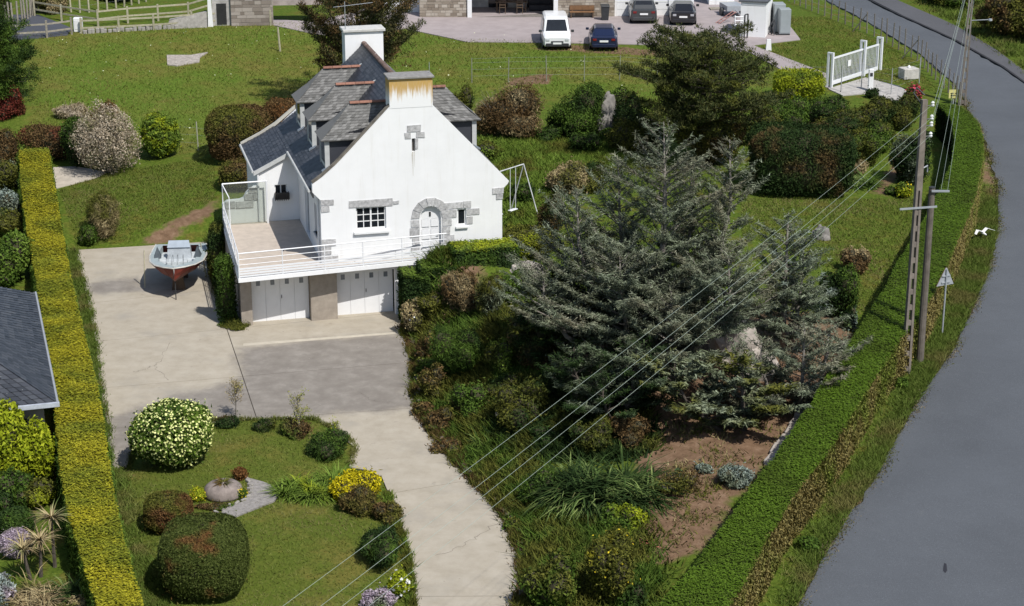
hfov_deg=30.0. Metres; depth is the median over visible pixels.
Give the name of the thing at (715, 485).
bed weeds
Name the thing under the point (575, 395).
shade shrub
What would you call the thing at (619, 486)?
flax clump
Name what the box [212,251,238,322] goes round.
terrace shrub
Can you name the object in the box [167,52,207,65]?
rubble patch
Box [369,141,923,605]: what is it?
power line
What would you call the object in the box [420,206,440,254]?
front door
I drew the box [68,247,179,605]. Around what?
hedge foot grass
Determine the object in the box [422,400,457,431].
bank shrub
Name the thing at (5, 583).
garden shrub
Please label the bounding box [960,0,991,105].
concrete pole
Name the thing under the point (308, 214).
french window
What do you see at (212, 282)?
boat side weeds
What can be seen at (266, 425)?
shrub
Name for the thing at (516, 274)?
bank shrub
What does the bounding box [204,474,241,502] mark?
stone planter
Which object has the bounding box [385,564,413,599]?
flowering shrub
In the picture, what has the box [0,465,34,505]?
garden shrub
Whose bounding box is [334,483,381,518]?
dark bush
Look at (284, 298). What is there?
garage door
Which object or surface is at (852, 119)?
mixed shrub
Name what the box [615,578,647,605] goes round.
garden bush
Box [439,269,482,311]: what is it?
bank shrub
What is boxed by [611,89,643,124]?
dark shrub
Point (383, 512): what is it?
shrub
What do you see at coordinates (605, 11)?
wheelie bin
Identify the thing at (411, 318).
bank shrub
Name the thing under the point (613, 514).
garden bush
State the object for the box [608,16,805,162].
pine tree
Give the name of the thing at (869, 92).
mixed shrub
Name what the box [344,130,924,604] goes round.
power line
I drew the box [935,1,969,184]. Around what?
power line
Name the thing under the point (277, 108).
brown hedge
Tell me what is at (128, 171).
back lawn grass
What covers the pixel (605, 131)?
bright shrub
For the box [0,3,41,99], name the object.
pine tree
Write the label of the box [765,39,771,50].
white bollard
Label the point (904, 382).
verge weed
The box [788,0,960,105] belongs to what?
wire fence
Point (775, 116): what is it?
mixed shrub
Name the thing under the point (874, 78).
wire fence
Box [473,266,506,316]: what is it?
bank shrub
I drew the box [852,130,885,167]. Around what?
mixed shrub
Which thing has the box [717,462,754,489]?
silver bush
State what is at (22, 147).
green dome
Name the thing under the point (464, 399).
bank shrub
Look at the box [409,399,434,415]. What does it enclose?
edge shrub
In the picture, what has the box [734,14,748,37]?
metal gate frame
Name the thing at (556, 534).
bank cover
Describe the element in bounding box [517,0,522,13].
porch chair
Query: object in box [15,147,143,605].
garden hedge
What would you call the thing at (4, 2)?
mixed shrub
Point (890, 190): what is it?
mixed shrub
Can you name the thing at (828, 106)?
mixed shrub
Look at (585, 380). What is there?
power line
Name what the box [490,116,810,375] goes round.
blue cedar
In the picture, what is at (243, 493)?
yellow flowers
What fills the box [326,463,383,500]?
yellow bush
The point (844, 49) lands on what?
yard lawn grass
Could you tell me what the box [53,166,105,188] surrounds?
stone path
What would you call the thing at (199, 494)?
yellow flowers
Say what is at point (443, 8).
white stone building
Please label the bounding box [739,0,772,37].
white hut
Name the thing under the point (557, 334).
cedar
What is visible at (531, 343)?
shade shrub
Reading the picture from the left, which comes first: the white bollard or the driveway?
the driveway
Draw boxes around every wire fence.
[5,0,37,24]
[62,0,146,12]
[145,122,201,149]
[471,55,657,82]
[785,57,920,91]
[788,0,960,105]
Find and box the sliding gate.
[826,36,883,87]
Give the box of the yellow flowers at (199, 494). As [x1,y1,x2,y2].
[187,485,206,501]
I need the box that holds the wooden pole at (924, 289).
[916,186,949,363]
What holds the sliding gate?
on the ground at (192, 224)
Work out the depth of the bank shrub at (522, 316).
72.98 m
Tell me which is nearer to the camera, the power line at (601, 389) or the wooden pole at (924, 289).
the power line at (601, 389)
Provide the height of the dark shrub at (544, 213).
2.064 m
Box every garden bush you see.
[513,463,562,505]
[513,546,580,605]
[578,521,640,601]
[598,500,649,533]
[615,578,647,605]
[817,262,861,316]
[837,304,858,331]
[839,244,874,274]
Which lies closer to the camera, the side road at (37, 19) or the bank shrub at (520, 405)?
the bank shrub at (520, 405)
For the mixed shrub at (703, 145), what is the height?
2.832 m
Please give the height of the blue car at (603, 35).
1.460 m
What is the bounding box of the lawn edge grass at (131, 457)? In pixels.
[124,412,359,468]
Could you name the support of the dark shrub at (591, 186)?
on the ground at (192, 224)
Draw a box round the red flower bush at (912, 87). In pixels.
[905,82,923,100]
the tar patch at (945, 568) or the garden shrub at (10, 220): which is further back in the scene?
the garden shrub at (10, 220)
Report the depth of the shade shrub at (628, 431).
67.06 m
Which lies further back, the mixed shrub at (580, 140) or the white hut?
the white hut
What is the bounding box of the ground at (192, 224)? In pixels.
[0,0,1023,605]
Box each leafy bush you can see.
[0,228,34,287]
[0,398,35,475]
[25,415,55,479]
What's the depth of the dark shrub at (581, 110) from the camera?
102.27 m
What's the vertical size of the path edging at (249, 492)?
0.169 m
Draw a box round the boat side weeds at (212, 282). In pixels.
[201,235,246,330]
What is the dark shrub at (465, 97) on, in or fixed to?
on the ground at (192, 224)
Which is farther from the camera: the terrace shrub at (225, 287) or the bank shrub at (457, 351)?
the terrace shrub at (225, 287)
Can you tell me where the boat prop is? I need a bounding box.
[144,250,144,287]
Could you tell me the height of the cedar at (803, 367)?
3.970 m
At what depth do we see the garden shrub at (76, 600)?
56.98 m
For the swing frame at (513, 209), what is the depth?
88.56 m
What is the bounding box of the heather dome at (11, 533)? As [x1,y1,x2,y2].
[0,526,37,558]
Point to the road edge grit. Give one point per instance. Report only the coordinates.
(988, 156)
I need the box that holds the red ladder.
[716,11,735,23]
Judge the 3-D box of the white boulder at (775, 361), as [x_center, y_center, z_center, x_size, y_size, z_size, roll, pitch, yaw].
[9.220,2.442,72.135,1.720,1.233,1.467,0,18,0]
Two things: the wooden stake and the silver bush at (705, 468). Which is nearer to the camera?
the silver bush at (705, 468)
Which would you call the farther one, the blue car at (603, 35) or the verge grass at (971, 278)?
the blue car at (603, 35)
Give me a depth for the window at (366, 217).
82.06 m
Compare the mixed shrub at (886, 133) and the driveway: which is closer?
the driveway
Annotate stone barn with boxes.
[169,0,321,28]
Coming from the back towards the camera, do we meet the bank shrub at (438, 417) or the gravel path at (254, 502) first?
the bank shrub at (438, 417)
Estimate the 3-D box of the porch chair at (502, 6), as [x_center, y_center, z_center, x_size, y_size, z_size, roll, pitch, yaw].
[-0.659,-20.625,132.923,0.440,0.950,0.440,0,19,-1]
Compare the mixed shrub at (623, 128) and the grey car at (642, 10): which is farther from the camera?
the grey car at (642, 10)
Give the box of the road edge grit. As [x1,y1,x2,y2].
[789,83,1006,605]
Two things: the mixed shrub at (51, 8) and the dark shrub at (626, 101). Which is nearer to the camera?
the dark shrub at (626, 101)
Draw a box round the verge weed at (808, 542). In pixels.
[796,533,821,552]
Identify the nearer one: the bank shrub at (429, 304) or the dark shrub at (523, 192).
the bank shrub at (429, 304)
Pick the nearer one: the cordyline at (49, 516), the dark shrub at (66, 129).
the cordyline at (49, 516)
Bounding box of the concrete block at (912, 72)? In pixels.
[898,65,918,79]
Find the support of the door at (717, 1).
in the white store
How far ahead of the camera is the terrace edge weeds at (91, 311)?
80.69 m
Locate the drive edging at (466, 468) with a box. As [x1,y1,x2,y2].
[410,335,525,603]
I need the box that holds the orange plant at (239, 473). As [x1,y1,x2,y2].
[228,462,249,480]
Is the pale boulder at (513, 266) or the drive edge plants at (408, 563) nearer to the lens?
the drive edge plants at (408, 563)
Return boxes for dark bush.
[305,424,349,463]
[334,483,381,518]
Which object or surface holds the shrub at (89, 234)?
on the ground at (192, 224)
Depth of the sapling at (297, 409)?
69.78 m
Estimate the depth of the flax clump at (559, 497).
63.29 m
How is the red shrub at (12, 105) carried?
on the ground at (192, 224)
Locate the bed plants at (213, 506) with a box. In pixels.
[195,499,234,510]
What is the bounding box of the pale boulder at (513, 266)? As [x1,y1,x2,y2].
[509,260,542,273]
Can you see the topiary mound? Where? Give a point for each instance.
(159, 507)
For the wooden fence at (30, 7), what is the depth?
130.04 m
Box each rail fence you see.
[15,17,72,37]
[32,0,207,25]
[79,10,271,33]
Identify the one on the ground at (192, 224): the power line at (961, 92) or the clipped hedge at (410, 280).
the clipped hedge at (410, 280)
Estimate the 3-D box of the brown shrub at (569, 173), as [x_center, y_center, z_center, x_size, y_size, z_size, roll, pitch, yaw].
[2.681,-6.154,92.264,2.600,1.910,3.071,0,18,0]
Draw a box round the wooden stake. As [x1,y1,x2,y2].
[277,27,280,51]
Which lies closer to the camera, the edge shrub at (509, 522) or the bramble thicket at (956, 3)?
the edge shrub at (509, 522)
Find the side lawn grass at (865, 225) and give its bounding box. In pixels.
[741,196,926,312]
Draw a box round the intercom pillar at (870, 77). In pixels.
[868,69,873,88]
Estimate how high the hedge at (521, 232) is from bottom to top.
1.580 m
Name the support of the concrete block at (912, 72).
on the ground at (192, 224)
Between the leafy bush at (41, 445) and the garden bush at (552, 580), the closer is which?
the garden bush at (552, 580)
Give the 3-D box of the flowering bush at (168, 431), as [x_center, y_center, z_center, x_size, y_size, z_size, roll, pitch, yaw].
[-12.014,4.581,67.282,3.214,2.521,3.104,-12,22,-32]
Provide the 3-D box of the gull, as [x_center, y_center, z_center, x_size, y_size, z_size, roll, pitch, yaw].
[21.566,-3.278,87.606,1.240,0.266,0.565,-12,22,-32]
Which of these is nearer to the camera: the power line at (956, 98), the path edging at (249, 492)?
the path edging at (249, 492)
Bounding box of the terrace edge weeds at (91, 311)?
[70,247,117,466]
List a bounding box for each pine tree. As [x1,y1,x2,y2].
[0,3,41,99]
[294,0,425,69]
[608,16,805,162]
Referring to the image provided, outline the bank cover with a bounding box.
[393,238,695,605]
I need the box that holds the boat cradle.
[172,274,187,299]
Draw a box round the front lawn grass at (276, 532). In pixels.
[116,419,404,605]
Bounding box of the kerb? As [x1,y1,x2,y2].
[869,0,1023,82]
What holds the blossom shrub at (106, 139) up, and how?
on the ground at (192, 224)
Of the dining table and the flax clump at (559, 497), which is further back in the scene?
the dining table
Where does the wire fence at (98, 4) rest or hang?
on the ground at (192, 224)
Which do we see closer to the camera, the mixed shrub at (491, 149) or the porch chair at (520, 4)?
the mixed shrub at (491, 149)
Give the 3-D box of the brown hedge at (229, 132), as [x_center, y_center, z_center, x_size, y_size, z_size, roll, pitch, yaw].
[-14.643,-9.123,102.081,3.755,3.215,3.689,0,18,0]
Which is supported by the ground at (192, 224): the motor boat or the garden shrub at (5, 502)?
the garden shrub at (5, 502)
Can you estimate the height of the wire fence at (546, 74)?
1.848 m
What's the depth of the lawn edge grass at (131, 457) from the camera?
71.16 m
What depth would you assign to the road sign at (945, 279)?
76.02 m
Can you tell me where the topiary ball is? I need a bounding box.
[151,507,254,603]
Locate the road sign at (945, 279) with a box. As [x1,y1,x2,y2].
[936,268,953,331]
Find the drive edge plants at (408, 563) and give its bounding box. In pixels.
[378,488,423,605]
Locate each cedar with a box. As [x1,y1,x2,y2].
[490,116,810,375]
[500,267,636,359]
[534,331,695,419]
[630,344,813,431]
[724,317,872,413]
[727,208,852,349]
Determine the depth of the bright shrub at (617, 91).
108.61 m
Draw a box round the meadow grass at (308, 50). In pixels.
[23,20,772,155]
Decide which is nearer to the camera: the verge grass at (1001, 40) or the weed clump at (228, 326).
the weed clump at (228, 326)
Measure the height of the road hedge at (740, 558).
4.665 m
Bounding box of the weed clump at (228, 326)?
[217,314,250,329]
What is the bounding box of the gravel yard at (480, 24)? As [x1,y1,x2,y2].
[273,0,829,87]
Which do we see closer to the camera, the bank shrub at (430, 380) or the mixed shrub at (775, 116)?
the bank shrub at (430, 380)
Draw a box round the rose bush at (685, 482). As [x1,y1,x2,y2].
[648,466,704,497]
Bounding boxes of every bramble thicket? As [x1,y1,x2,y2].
[932,0,980,8]
[972,0,1023,38]
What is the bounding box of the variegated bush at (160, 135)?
[137,108,181,157]
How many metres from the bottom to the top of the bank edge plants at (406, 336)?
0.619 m
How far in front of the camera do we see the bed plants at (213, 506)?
63.72 m
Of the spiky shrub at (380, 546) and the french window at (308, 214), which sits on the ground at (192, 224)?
the spiky shrub at (380, 546)
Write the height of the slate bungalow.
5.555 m
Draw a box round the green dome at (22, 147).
[12,137,35,160]
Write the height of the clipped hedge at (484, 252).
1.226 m
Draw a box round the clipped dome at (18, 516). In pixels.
[0,505,39,533]
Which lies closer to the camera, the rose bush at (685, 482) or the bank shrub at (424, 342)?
the rose bush at (685, 482)
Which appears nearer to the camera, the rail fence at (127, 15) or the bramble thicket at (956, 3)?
the rail fence at (127, 15)
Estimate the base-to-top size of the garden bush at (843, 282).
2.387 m
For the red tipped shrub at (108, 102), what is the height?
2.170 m
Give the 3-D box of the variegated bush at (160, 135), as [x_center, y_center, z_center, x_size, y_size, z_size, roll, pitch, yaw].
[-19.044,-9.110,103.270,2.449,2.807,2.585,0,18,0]
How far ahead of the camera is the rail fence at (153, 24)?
127.12 m
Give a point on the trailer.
(731, 6)
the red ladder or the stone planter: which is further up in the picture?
the red ladder
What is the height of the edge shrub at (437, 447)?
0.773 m
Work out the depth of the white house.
82.58 m
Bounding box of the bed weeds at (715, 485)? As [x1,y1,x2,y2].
[640,395,794,560]
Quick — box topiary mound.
[142,486,194,535]
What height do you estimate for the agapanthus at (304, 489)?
1.184 m
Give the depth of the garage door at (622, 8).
131.90 m
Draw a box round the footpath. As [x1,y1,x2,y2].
[872,0,1023,79]
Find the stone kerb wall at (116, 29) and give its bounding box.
[83,24,177,33]
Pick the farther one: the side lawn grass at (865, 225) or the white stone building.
the white stone building
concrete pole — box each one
[900,87,936,373]
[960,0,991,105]
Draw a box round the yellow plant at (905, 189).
[895,181,912,197]
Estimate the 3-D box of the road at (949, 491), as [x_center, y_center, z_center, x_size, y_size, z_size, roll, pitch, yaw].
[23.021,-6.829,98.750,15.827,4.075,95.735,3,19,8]
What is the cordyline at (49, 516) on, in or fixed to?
on the ground at (192, 224)
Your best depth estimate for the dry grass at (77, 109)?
110.18 m
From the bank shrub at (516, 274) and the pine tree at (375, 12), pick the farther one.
the pine tree at (375, 12)
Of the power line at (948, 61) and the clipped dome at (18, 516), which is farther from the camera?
the power line at (948, 61)
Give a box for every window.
[275,184,286,192]
[307,191,309,231]
[356,206,385,229]
[457,209,465,224]
[488,0,507,6]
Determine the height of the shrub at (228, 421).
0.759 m
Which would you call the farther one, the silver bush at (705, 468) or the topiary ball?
the silver bush at (705, 468)
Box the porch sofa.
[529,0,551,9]
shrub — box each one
[0,0,12,17]
[0,84,25,121]
[0,127,19,162]
[0,156,19,189]
[0,184,20,213]
[0,204,22,234]
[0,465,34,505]
[0,489,15,511]
[0,571,16,605]
[14,475,57,509]
[28,0,68,14]
[58,115,88,167]
[64,594,86,605]
[67,96,142,174]
[76,222,98,244]
[82,188,123,239]
[90,99,118,127]
[203,216,225,279]
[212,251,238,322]
[214,410,243,428]
[249,415,276,433]
[275,416,313,440]
[354,521,403,569]
[358,582,397,605]
[371,494,405,524]
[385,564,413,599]
[400,296,425,331]
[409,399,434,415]
[413,292,444,318]
[414,356,435,371]
[414,362,447,399]
[415,323,434,357]
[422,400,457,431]
[423,323,482,374]
[424,434,462,453]
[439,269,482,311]
[448,377,489,417]
[454,82,474,111]
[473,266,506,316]
[477,137,504,159]
[481,335,519,373]
[484,371,522,398]
[491,375,549,434]
[502,266,530,303]
[502,303,536,359]
[502,514,521,530]
[503,316,555,370]
[508,182,536,203]
[528,423,561,446]
[535,192,564,230]
[543,79,610,136]
[544,156,590,194]
[548,353,603,403]
[567,131,603,151]
[567,413,615,452]
[579,159,609,192]
[598,127,611,140]
[602,108,666,151]
[609,410,655,448]
[610,84,630,98]
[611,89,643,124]
[670,112,747,165]
[741,108,781,144]
[769,94,809,127]
[805,91,850,122]
[813,106,871,132]
[846,94,897,127]
[849,118,899,154]
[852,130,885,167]
[863,85,880,97]
[882,182,911,195]
[886,88,921,131]
[886,130,934,184]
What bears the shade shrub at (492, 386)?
on the ground at (192, 224)
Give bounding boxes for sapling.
[225,376,243,414]
[287,387,311,423]
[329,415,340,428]
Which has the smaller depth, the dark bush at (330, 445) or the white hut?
the dark bush at (330, 445)
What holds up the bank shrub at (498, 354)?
on the ground at (192, 224)
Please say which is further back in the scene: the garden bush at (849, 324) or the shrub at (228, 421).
the garden bush at (849, 324)
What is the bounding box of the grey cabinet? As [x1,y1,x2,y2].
[769,2,790,34]
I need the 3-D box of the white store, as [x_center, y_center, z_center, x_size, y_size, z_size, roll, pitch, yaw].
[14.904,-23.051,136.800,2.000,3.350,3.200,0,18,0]
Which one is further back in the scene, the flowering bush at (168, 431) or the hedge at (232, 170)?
the hedge at (232, 170)
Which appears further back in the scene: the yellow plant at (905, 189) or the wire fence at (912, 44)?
the wire fence at (912, 44)
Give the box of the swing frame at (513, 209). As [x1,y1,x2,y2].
[500,164,536,214]
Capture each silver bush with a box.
[694,459,716,474]
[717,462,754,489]
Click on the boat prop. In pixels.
(144, 268)
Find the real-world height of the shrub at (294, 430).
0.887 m
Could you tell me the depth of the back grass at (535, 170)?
98.01 m
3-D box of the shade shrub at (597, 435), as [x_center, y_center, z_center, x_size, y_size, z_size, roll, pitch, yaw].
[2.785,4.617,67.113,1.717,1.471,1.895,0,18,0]
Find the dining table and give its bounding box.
[495,0,526,11]
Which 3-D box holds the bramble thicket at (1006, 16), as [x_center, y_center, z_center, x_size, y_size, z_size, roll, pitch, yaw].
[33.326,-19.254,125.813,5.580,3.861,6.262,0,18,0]
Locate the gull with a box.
[975,227,992,234]
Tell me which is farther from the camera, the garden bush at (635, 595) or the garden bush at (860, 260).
the garden bush at (860, 260)
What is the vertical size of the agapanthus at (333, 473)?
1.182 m
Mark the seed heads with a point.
(861, 167)
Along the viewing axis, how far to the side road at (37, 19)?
128.00 m
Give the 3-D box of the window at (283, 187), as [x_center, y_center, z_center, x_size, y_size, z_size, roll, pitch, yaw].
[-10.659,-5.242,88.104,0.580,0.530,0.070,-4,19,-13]
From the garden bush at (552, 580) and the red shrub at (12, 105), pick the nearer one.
the garden bush at (552, 580)
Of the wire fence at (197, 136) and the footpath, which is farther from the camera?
the footpath
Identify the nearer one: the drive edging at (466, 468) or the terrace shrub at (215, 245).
the drive edging at (466, 468)
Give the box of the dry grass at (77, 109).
[51,101,90,118]
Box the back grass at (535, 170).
[477,134,678,231]
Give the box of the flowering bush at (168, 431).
[123,397,219,470]
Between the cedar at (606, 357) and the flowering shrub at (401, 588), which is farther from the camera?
the cedar at (606, 357)
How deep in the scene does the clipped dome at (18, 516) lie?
62.11 m
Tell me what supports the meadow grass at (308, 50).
on the ground at (192, 224)
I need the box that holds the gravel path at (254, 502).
[221,478,278,516]
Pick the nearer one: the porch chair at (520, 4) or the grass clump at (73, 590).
the grass clump at (73, 590)
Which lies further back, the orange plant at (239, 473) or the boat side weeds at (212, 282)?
the boat side weeds at (212, 282)
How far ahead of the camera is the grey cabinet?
125.54 m
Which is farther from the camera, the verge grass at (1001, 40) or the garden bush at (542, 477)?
the verge grass at (1001, 40)
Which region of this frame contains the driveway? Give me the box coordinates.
[77,242,516,605]
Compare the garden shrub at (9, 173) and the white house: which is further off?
the garden shrub at (9, 173)
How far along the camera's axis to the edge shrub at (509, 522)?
62.71 m
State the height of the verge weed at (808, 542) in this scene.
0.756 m
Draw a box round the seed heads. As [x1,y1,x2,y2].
[853,157,868,176]
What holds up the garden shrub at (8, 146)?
on the ground at (192, 224)
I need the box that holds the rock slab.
[596,91,615,133]
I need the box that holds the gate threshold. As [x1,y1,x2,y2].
[828,77,905,99]
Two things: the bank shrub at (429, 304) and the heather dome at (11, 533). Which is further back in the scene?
the bank shrub at (429, 304)
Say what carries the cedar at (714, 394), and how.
on the ground at (192, 224)
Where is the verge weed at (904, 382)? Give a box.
[894,377,908,388]
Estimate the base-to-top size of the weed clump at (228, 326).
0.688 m
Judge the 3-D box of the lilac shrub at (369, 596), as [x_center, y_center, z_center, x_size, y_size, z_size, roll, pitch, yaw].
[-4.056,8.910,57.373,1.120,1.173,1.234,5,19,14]
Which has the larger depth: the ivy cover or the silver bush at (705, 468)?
the ivy cover
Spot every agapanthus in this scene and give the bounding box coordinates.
[257,470,337,507]
[309,460,355,488]
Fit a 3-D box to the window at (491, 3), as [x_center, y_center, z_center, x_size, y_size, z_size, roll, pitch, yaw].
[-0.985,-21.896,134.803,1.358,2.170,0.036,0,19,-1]
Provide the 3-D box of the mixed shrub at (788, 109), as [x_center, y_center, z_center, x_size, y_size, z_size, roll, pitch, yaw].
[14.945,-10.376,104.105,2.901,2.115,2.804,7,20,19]
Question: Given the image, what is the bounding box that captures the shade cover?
[472,366,675,469]
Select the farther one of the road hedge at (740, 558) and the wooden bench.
the wooden bench
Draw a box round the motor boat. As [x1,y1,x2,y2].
[149,240,207,280]
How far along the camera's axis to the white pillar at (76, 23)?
126.84 m
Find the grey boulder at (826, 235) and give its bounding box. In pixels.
[812,224,829,240]
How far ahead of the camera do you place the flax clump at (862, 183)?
94.34 m
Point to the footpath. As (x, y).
(942, 26)
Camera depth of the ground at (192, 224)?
94.86 m
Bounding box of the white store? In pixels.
[707,0,733,4]
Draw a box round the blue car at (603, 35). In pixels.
[586,23,620,49]
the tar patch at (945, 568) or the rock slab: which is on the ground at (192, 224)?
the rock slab
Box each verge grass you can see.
[758,181,1003,605]
[910,0,1023,72]
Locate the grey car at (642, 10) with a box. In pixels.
[625,0,657,22]
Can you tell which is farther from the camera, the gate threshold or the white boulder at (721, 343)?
the gate threshold
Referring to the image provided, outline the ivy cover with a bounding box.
[528,125,563,141]
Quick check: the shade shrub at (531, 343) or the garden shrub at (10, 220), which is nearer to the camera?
the shade shrub at (531, 343)
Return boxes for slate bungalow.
[0,287,59,463]
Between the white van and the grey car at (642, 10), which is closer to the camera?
the white van
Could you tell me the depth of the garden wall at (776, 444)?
67.09 m
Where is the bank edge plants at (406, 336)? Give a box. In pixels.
[392,322,536,605]
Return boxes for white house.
[221,1,508,325]
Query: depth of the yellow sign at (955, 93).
109.77 m
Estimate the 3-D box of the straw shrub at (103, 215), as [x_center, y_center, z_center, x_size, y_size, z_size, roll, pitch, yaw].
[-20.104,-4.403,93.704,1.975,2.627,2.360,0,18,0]
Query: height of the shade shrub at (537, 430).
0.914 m
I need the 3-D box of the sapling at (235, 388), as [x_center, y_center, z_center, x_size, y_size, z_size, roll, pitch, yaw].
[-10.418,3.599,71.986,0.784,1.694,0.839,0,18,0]
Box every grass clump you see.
[1,560,74,605]
[35,572,81,605]
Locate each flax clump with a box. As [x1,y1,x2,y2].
[463,427,498,454]
[511,442,702,527]
[518,461,609,516]
[850,166,890,192]
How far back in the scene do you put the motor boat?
86.79 m
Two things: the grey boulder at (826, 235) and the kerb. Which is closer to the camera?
the grey boulder at (826, 235)
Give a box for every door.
[74,20,79,28]
[251,276,309,321]
[337,269,392,314]
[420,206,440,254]
[617,0,668,15]
[716,0,726,4]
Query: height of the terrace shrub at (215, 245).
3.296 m
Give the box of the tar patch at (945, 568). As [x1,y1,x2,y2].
[943,563,946,572]
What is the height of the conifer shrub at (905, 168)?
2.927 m
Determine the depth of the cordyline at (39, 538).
59.06 m
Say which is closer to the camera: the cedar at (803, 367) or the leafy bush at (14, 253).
the cedar at (803, 367)
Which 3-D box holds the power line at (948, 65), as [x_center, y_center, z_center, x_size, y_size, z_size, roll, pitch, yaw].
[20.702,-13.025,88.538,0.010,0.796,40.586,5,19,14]
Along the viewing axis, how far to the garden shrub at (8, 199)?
94.49 m
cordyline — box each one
[4,523,59,580]
[31,496,71,567]
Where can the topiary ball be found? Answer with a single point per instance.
(203, 554)
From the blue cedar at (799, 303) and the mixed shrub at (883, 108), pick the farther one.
the mixed shrub at (883, 108)
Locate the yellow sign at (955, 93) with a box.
[949,89,958,103]
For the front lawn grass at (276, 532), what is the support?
on the ground at (192, 224)
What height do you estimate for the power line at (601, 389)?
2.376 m
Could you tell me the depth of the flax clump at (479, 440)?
68.74 m
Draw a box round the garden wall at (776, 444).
[764,397,810,464]
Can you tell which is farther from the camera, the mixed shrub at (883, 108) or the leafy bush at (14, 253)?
the mixed shrub at (883, 108)
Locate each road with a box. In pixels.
[9,15,70,40]
[798,0,1023,605]
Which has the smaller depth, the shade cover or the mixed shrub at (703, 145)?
the shade cover
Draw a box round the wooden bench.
[570,5,594,17]
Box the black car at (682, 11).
[666,0,698,23]
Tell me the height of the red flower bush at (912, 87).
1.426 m
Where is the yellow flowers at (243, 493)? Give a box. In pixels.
[237,486,248,498]
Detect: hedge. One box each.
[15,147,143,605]
[16,121,88,159]
[200,101,270,161]
[217,156,247,190]
[262,95,295,125]
[396,265,431,323]
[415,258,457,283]
[446,237,520,268]
[472,80,547,139]
[502,220,555,258]
[659,103,984,605]
[770,65,828,101]
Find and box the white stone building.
[384,0,693,16]
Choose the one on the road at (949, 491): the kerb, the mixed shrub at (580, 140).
the kerb
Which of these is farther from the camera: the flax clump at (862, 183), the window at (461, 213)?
the flax clump at (862, 183)
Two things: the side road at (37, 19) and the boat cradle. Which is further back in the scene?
the side road at (37, 19)
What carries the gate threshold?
on the ground at (192, 224)
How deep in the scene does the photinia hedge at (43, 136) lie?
103.54 m
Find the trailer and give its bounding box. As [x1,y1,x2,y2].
[719,1,740,15]
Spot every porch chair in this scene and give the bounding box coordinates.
[499,0,505,13]
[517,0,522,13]
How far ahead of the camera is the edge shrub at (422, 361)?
76.05 m
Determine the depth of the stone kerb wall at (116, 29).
127.16 m
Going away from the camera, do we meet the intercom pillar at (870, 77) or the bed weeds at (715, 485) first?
the bed weeds at (715, 485)
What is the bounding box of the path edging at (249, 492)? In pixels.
[213,477,253,511]
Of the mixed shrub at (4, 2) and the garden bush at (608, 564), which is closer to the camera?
the garden bush at (608, 564)
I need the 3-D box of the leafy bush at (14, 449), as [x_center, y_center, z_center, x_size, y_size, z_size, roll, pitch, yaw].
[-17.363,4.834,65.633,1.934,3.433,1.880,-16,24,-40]
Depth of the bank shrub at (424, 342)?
77.15 m
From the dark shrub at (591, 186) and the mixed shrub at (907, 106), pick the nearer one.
the dark shrub at (591, 186)
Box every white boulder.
[709,312,760,363]
[736,348,779,381]
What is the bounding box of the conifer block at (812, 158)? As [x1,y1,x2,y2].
[744,118,860,199]
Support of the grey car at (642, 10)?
on the gravel yard at (480, 24)
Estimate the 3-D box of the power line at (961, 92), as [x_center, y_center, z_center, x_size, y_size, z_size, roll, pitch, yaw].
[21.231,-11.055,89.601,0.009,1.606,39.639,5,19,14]
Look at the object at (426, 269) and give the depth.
81.23 m
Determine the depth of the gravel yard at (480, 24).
128.37 m
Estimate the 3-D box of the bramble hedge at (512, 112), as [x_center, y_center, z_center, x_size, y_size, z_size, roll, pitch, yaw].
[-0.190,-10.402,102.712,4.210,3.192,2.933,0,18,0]
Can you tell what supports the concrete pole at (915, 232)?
on the ground at (192, 224)
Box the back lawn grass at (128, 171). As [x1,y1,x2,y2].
[59,157,216,245]
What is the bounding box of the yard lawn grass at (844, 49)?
[759,16,939,93]
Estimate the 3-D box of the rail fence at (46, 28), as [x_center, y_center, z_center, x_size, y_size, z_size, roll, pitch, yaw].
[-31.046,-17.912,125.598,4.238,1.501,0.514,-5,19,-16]
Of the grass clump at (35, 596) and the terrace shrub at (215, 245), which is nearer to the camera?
the grass clump at (35, 596)
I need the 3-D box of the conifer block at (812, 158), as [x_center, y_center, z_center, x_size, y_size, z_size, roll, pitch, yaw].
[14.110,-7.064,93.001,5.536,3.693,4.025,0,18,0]
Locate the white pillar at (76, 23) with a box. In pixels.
[73,17,82,31]
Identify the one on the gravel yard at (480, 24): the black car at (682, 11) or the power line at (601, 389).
the black car at (682, 11)
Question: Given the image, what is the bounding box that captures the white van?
[539,11,573,48]
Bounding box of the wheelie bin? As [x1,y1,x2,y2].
[601,4,609,19]
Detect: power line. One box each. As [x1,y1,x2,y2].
[283,104,932,605]
[321,121,927,605]
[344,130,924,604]
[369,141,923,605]
[933,2,964,120]
[933,3,963,115]
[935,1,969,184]
[941,2,971,187]
[948,3,973,184]
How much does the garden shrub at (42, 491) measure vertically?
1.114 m
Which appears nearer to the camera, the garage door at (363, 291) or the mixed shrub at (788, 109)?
the garage door at (363, 291)

